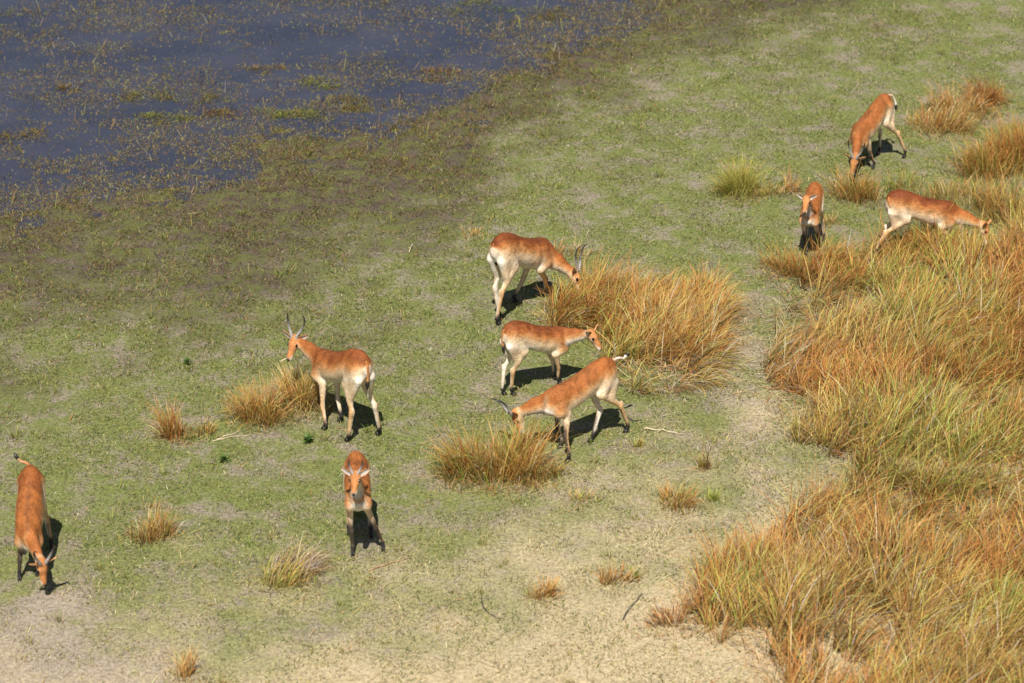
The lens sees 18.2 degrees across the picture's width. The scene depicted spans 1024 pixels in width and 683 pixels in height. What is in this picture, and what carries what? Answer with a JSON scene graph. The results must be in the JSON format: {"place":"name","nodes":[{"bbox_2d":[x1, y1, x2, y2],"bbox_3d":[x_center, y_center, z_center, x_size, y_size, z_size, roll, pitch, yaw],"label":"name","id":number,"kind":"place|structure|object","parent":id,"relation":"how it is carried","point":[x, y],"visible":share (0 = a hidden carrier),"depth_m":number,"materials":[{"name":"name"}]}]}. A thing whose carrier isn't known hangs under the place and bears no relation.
{"place":"outdoors","nodes":[
{"label":"outdoors","id":0,"kind":"place"},
{"bbox_2d":[0,0,726,249],"bbox_3d":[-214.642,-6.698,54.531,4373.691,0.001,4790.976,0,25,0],"label":"water","id":1,"kind":"structure","parent":0,"point":[372,40],"depth_m":49.12,"materials":[{"name":"blue liquid"}]},
{"bbox_2d":[0,126,54,152],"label":"weed mat","id":2,"kind":"object","parent":1,"relation":"on","point":[32,132],"visible":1,"depth_m":46.52,"materials":[{"name":"green plant"}]},
{"bbox_2d":[55,82,82,93],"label":"weed mat","id":3,"kind":"object","parent":1,"relation":"on","point":[63,87],"visible":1,"depth_m":48.34,"materials":[{"name":"brown plant"}]},
{"bbox_2d":[116,86,181,104],"bbox_3d":[-5.417,-3.712,48.041,1.113,0.080,0.754,0,25,0],"label":"weed mat","id":4,"kind":"object","parent":1,"relation":"on","point":[135,95],"visible":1,"depth_m":48.02,"materials":[{"name":"green plant"}]},
{"bbox_2d":[125,109,200,127],"bbox_3d":[-5.149,-3.299,47.169,1.194,0.069,0.729,0,25,0],"label":"weed mat","id":5,"kind":"object","parent":1,"relation":"on","point":[154,114],"visible":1,"depth_m":47.24,"materials":[{"name":"green plant"}]},
{"bbox_2d":[166,89,236,104],"bbox_3d":[-4.570,-3.696,48.024,1.303,0.065,0.714,0,25,0],"label":"weed mat","id":6,"kind":"object","parent":1,"relation":"on","point":[212,97],"visible":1,"depth_m":47.95,"materials":[{"name":"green plant"}]},
{"bbox_2d":[189,105,245,119],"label":"weed mat","id":7,"kind":"object","parent":1,"relation":"on","point":[222,111],"visible":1,"depth_m":47.40,"materials":[{"name":"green plant"}]},
{"bbox_2d":[236,63,289,74],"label":"weed mat","id":8,"kind":"object","parent":1,"relation":"on","point":[269,65],"visible":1,"depth_m":49.13,"materials":[{"name":"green plant"}]},
{"bbox_2d":[253,105,332,121],"bbox_3d":[-3.237,-3.387,47.334,1.324,0.084,0.732,0,25,0],"label":"weed mat","id":9,"kind":"object","parent":1,"relation":"on","point":[297,113],"visible":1,"depth_m":47.35,"materials":[{"name":"green plant"}]},
{"bbox_2d":[295,74,349,89],"bbox_3d":[-2.865,-3.952,48.560,0.823,0.078,0.730,-4,25,-9],"label":"weed mat","id":10,"kind":"object","parent":1,"relation":"on","point":[319,86],"visible":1,"depth_m":48.51,"materials":[{"name":"green plant"}]},
{"bbox_2d":[309,94,376,113],"bbox_3d":[-2.417,-3.565,47.722,1.238,0.082,0.896,0,25,0],"label":"weed mat","id":11,"kind":"object","parent":1,"relation":"on","point":[355,107],"visible":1,"depth_m":47.70,"materials":[{"name":"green plant"}]},
{"bbox_2d":[0,0,740,250],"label":"water plants","id":12,"kind":"object","parent":1,"relation":"on","point":[250,130],"visible":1,"depth_m":48.29,"materials":[{"name":"green plant"}]},
{"bbox_2d":[412,64,471,83],"bbox_3d":[-1.062,-4.089,48.850,1.111,0.077,0.925,0,25,0],"label":"weed mat","id":13,"kind":"object","parent":1,"relation":"on","point":[441,68],"visible":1,"depth_m":48.94,"materials":[{"name":"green plant"}]},
{"bbox_2d":[433,0,529,14],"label":"weed mat","id":14,"kind":"object","parent":1,"relation":"on","point":[482,6],"visible":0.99,"depth_m":51.71,"materials":[{"name":"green plant"}]},
{"bbox_2d":[518,6,576,21],"bbox_3d":[0.662,-5.276,51.402,1.282,0.076,0.859,0,25,0],"label":"weed mat","id":15,"kind":"object","parent":1,"relation":"on","point":[551,16],"visible":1,"depth_m":51.33,"materials":[{"name":"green plant"}]},
{"bbox_2d":[0,0,1023,682],"bbox_3d":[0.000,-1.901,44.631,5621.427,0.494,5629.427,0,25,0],"label":"ground","id":16,"kind":"structure","parent":0,"point":[152,636],"depth_m":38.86,"materials":[{"name":"green plant"}]},
{"bbox_2d":[14,453,57,585],"bbox_3d":[-5.131,2.020,34.326,0.436,1.130,1.523,-5,25,-10],"label":"antelope","id":17,"kind":"object","parent":16,"relation":"on","point":[31,512],"visible":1,"depth_m":34.27,"materials":[{"name":"fur"}]},
{"bbox_2d":[119,494,183,511],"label":"grass tuft","id":18,"kind":"object","parent":16,"relation":"on","point":[150,505],"visible":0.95,"depth_m":35.97,"materials":[{"name":"beige plant"}]},
{"bbox_2d":[111,500,196,548],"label":"grass tuft","id":19,"kind":"object","parent":16,"relation":"on","point":[148,534],"visible":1,"depth_m":35.27,"materials":[{"name":"brown plant"}]},
{"bbox_2d":[141,395,216,449],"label":"grass tuft","id":20,"kind":"object","parent":16,"relation":"on","point":[169,427],"visible":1,"depth_m":37.52,"materials":[{"name":"brown plant"}]},
{"bbox_2d":[182,357,191,364],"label":"leafy weed","id":21,"kind":"object","parent":16,"relation":"on","point":[187,359],"visible":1,"depth_m":39.37,"materials":[{"name":"green plant"}]},
{"bbox_2d":[163,641,210,682],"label":"grass tuft","id":22,"kind":"object","parent":16,"relation":"on","point":[182,669],"visible":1,"depth_m":32.65,"materials":[{"name":"brown plant"}]},
{"bbox_2d":[189,411,221,442],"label":"grass tuft","id":23,"kind":"object","parent":16,"relation":"on","point":[206,428],"visible":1,"depth_m":37.66,"materials":[{"name":"brown plant"}]},
{"bbox_2d":[196,673,238,682],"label":"grass tuft","id":24,"kind":"object","parent":16,"relation":"on","point":[223,681],"visible":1,"depth_m":32.51,"materials":[{"name":"beige plant"}]},
{"bbox_2d":[218,452,230,461],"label":"leafy weed","id":25,"kind":"object","parent":16,"relation":"on","point":[224,458],"visible":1,"depth_m":37.00,"materials":[{"name":"green plant"}]},
{"bbox_2d":[214,368,313,433],"bbox_3d":[-2.917,0.686,37.906,1.367,0.658,1.114,0,25,0],"label":"grass tuft","id":26,"kind":"object","parent":16,"relation":"on","point":[266,413],"visible":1,"depth_m":37.93,"materials":[{"name":"brown plant"}]},
{"bbox_2d":[220,547,328,602],"bbox_3d":[-2.557,2.462,34.287,1.238,0.464,0.848,0,25,0],"label":"grass tuft","id":27,"kind":"object","parent":16,"relation":"on","point":[288,576],"visible":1,"depth_m":34.37,"materials":[{"name":"beige plant"}]},
{"bbox_2d":[235,531,348,587],"bbox_3d":[-2.307,2.396,34.595,1.228,0.518,0.930,-8,26,-16],"label":"grass tuft","id":28,"kind":"object","parent":16,"relation":"on","point":[317,568],"visible":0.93,"depth_m":34.67,"materials":[{"name":"beige plant"}]},
{"bbox_2d":[252,350,344,424],"bbox_3d":[-2.495,0.475,38.150,1.278,0.752,1.205,0,25,0],"label":"grass tuft","id":29,"kind":"object","parent":16,"relation":"on","point":[300,386],"visible":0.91,"depth_m":38.21,"materials":[{"name":"brown plant"}]},
{"bbox_2d":[303,433,312,442],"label":"leafy weed","id":30,"kind":"object","parent":16,"relation":"on","point":[307,438],"visible":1,"depth_m":37.43,"materials":[{"name":"green plant"}]},
{"bbox_2d":[281,313,380,441],"bbox_3d":[-2.134,0.411,37.645,0.419,1.230,1.526,-22,33,-39],"label":"antelope","id":31,"kind":"object","parent":16,"relation":"on","point":[352,371],"visible":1,"depth_m":37.35,"materials":[{"name":"fur"}]},
{"bbox_2d":[341,451,384,556],"bbox_3d":[-1.632,1.658,34.864,0.471,1.344,1.396,-2,25,-4],"label":"antelope","id":32,"kind":"object","parent":16,"relation":"on","point":[355,469],"visible":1,"depth_m":34.65,"materials":[{"name":"fur"}]},
{"bbox_2d":[368,557,409,570],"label":"dead stalk","id":33,"kind":"object","parent":16,"relation":"on","point":[386,564],"visible":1,"depth_m":34.76,"materials":[{"name":"beige plant"}]},
{"bbox_2d":[461,223,489,240],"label":"grass tuft","id":34,"kind":"object","parent":16,"relation":"on","point":[474,232],"visible":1,"depth_m":43.06,"materials":[{"name":"yellow plant"}]},
{"bbox_2d":[412,404,587,501],"bbox_3d":[-0.141,1.204,36.586,2.136,0.951,1.609,0,25,0],"label":"grass tuft","id":35,"kind":"object","parent":16,"relation":"on","point":[463,464],"visible":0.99,"depth_m":36.52,"materials":[{"name":"brown plant"}]},
{"bbox_2d":[1,3,1023,682],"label":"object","id":36,"kind":"object","parent":16,"relation":"on","point":[727,75],"depth_m":38.16,"materials":[{"name":"green plant"}]},
{"bbox_2d":[486,443,577,490],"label":"grass tuft","id":37,"kind":"object","parent":16,"relation":"on","point":[558,470],"visible":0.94,"depth_m":36.56,"materials":[{"name":"brown plant"}]},
{"bbox_2d":[487,232,587,325],"bbox_3d":[0.302,-0.988,40.718,1.539,1.183,0.549,-16,29,-31],"label":"antelope","id":38,"kind":"object","parent":16,"relation":"on","point":[509,255],"visible":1,"depth_m":40.41,"materials":[{"name":"fur"}]},
{"bbox_2d":[516,573,581,613],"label":"grass tuft","id":39,"kind":"object","parent":16,"relation":"on","point":[547,591],"visible":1,"depth_m":34.12,"materials":[{"name":"brown plant"}]},
{"bbox_2d":[500,320,601,395],"bbox_3d":[0.440,0.121,38.561,1.219,0.984,0.530,-4,25,-10],"label":"antelope","id":40,"kind":"object","parent":16,"relation":"on","point":[519,339],"visible":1,"depth_m":38.38,"materials":[{"name":"fur"}]},
{"bbox_2d":[489,353,629,463],"bbox_3d":[0.647,0.792,37.086,1.733,1.033,0.672,-8,26,-17],"label":"antelope","id":41,"kind":"object","parent":16,"relation":"on","point":[596,380],"visible":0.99,"depth_m":37.00,"materials":[{"name":"fur"}]},
{"bbox_2d":[553,236,574,253],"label":"grass tuft","id":42,"kind":"object","parent":16,"relation":"on","point":[560,248],"visible":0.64,"depth_m":42.51,"materials":[{"name":"yellow plant"}]},
{"bbox_2d":[535,487,607,513],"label":"grass tuft","id":43,"kind":"object","parent":16,"relation":"on","point":[580,495],"visible":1,"depth_m":36.13,"materials":[{"name":"beige plant"}]},
{"bbox_2d":[563,234,616,263],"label":"grass tuft","id":44,"kind":"object","parent":16,"relation":"on","point":[579,250],"visible":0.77,"depth_m":42.45,"materials":[{"name":"yellow plant"}]},
{"bbox_2d":[579,557,643,595],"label":"grass tuft","id":45,"kind":"object","parent":16,"relation":"on","point":[607,578],"visible":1,"depth_m":34.41,"materials":[{"name":"brown plant"}]},
{"bbox_2d":[622,593,642,619],"bbox_3d":[1.274,2.800,33.937,0.025,0.043,0.593,10,27,20],"label":"stick","id":46,"kind":"object","parent":16,"relation":"on","point":[630,606],"visible":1,"depth_m":33.86,"materials":[{"name":"grey wood"}]},
{"bbox_2d":[621,434,648,454],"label":"grass tuft","id":47,"kind":"object","parent":16,"relation":"on","point":[638,444],"visible":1,"depth_m":37.32,"materials":[{"name":"plant"}]},
{"bbox_2d":[629,566,651,580],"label":"grass tuft","id":48,"kind":"object","parent":16,"relation":"on","point":[633,575],"visible":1,"depth_m":34.52,"materials":[{"name":"beige plant"}]},
{"bbox_2d":[520,240,762,399],"bbox_3d":[1.652,-0.286,39.874,3.169,1.139,3.923,0,25,0],"label":"grass patch","id":49,"kind":"object","parent":16,"relation":"on","point":[654,322],"visible":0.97,"depth_m":39.96,"materials":[{"name":"yellow plant"}]},
{"bbox_2d":[643,427,679,433],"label":"dead stalk","id":50,"kind":"object","parent":16,"relation":"on","point":[659,429],"visible":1,"depth_m":37.69,"materials":[{"name":"beige plant"}]},
{"bbox_2d":[628,595,703,650],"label":"grass tuft","id":51,"kind":"object","parent":16,"relation":"on","point":[661,616],"visible":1,"depth_m":33.61,"materials":[{"name":"brown plant"}]},
{"bbox_2d":[639,478,711,517],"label":"grass tuft","id":52,"kind":"object","parent":16,"relation":"on","point":[688,499],"visible":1,"depth_m":36.02,"materials":[{"name":"brown plant"}]},
{"bbox_2d":[688,444,723,470],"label":"grass tuft","id":53,"kind":"object","parent":16,"relation":"on","point":[704,465],"visible":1,"depth_m":36.81,"materials":[{"name":"plant"}]},
{"bbox_2d":[706,487,725,504],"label":"grass tuft","id":54,"kind":"object","parent":16,"relation":"on","point":[713,497],"visible":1,"depth_m":36.12,"materials":[{"name":"green plant"}]},
{"bbox_2d":[695,148,782,205],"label":"grass tuft","id":55,"kind":"object","parent":16,"relation":"on","point":[737,184],"visible":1,"depth_m":44.30,"materials":[{"name":"green plant"}]},
{"bbox_2d":[754,250,773,266],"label":"grass tuft","id":56,"kind":"object","parent":16,"relation":"on","point":[765,262],"visible":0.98,"depth_m":42.15,"materials":[{"name":"plant"}]},
{"bbox_2d":[750,178,797,201],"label":"grass tuft","id":57,"kind":"object","parent":16,"relation":"on","point":[757,192],"visible":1,"depth_m":44.31,"materials":[{"name":"plant"}]},
{"bbox_2d":[778,158,805,194],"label":"grass tuft","id":58,"kind":"object","parent":16,"relation":"on","point":[791,190],"visible":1,"depth_m":44.45,"materials":[{"name":"brown plant"}]},
{"bbox_2d":[738,229,861,287],"bbox_3d":[3.875,-1.118,41.847,1.858,0.621,1.316,0,25,0],"label":"grass tuft","id":59,"kind":"object","parent":16,"relation":"on","point":[790,266],"visible":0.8,"depth_m":41.88,"materials":[{"name":"yellow plant"}]},
{"bbox_2d":[796,181,824,255],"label":"antelope","id":60,"kind":"object","parent":16,"relation":"on","point":[812,208],"visible":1,"depth_m":42.21,"materials":[{"name":"fur"}]},
{"bbox_2d":[650,191,1023,682],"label":"tall grass","id":61,"kind":"structure","parent":16,"relation":"on","point":[798,578],"depth_m":35.87,"materials":[{"name":"brown plant"}]},
{"bbox_2d":[819,208,869,227],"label":"grass tuft","id":62,"kind":"object","parent":16,"relation":"on","point":[833,220],"visible":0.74,"depth_m":43.39,"materials":[{"name":"yellow plant"}]},
{"bbox_2d":[804,156,915,212],"bbox_3d":[4.841,-2.224,44.168,1.564,0.570,1.319,11,27,23],"label":"grass tuft","id":63,"kind":"object","parent":16,"relation":"on","point":[859,192],"visible":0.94,"depth_m":44.12,"materials":[{"name":"brown plant"}]},
{"bbox_2d":[844,93,906,174],"bbox_3d":[5.063,-2.882,45.021,0.500,0.974,1.418,18,31,34],"label":"antelope","id":64,"kind":"object","parent":16,"relation":"on","point":[866,127],"visible":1,"depth_m":45.00,"materials":[{"name":"fur"}]},
{"bbox_2d":[872,164,944,196],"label":"grass tuft","id":65,"kind":"object","parent":16,"relation":"on","point":[892,183],"visible":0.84,"depth_m":44.50,"materials":[{"name":"brown plant"}]},
{"bbox_2d":[843,208,976,277],"bbox_3d":[5.193,-1.290,42.083,2.367,0.753,1.574,0,25,0],"label":"grass tuft","id":66,"kind":"object","parent":16,"relation":"on","point":[894,244],"visible":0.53,"depth_m":42.19,"materials":[{"name":"yellow plant"}]},
{"bbox_2d":[875,189,991,256],"bbox_3d":[5.566,-1.588,42.278,1.552,0.944,0.432,1,25,2],"label":"antelope","id":67,"kind":"object","parent":16,"relation":"on","point":[903,207],"visible":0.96,"depth_m":42.08,"materials":[{"name":"fur"}]},
{"bbox_2d":[884,92,988,144],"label":"grass tuft","id":68,"kind":"object","parent":16,"relation":"on","point":[942,120],"visible":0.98,"depth_m":46.53,"materials":[{"name":"brown plant"}]},
{"bbox_2d":[913,223,1006,274],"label":"grass tuft","id":69,"kind":"object","parent":16,"relation":"on","point":[923,237],"visible":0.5,"depth_m":42.10,"materials":[{"name":"plant"}]},
{"bbox_2d":[902,168,1020,216],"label":"grass tuft","id":70,"kind":"object","parent":16,"relation":"on","point":[940,193],"visible":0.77,"depth_m":44.21,"materials":[{"name":"brown plant"}]},
{"bbox_2d":[912,76,1011,125],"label":"grass tuft","id":71,"kind":"object","parent":16,"relation":"on","point":[972,103],"visible":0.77,"depth_m":47.12,"materials":[{"name":"brown plant"}]},
{"bbox_2d":[926,134,1023,189],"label":"grass tuft","id":72,"kind":"object","parent":16,"relation":"on","point":[973,160],"visible":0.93,"depth_m":44.98,"materials":[{"name":"brown plant"}]},
{"bbox_2d":[944,103,1023,180],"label":"grass tuft","id":73,"kind":"object","parent":16,"relation":"on","point":[1011,142],"visible":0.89,"depth_m":45.23,"materials":[{"name":"brown plant"}]},
{"bbox_2d":[946,159,1023,232],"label":"grass tuft","id":74,"kind":"object","parent":16,"relation":"on","point":[988,199],"visible":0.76,"depth_m":43.72,"materials":[{"name":"yellow plant"}]},
{"bbox_2d":[956,70,1023,109],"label":"grass tuft","id":75,"kind":"object","parent":16,"relation":"on","point":[997,96],"visible":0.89,"depth_m":47.49,"materials":[{"name":"brown plant"}]}
]}

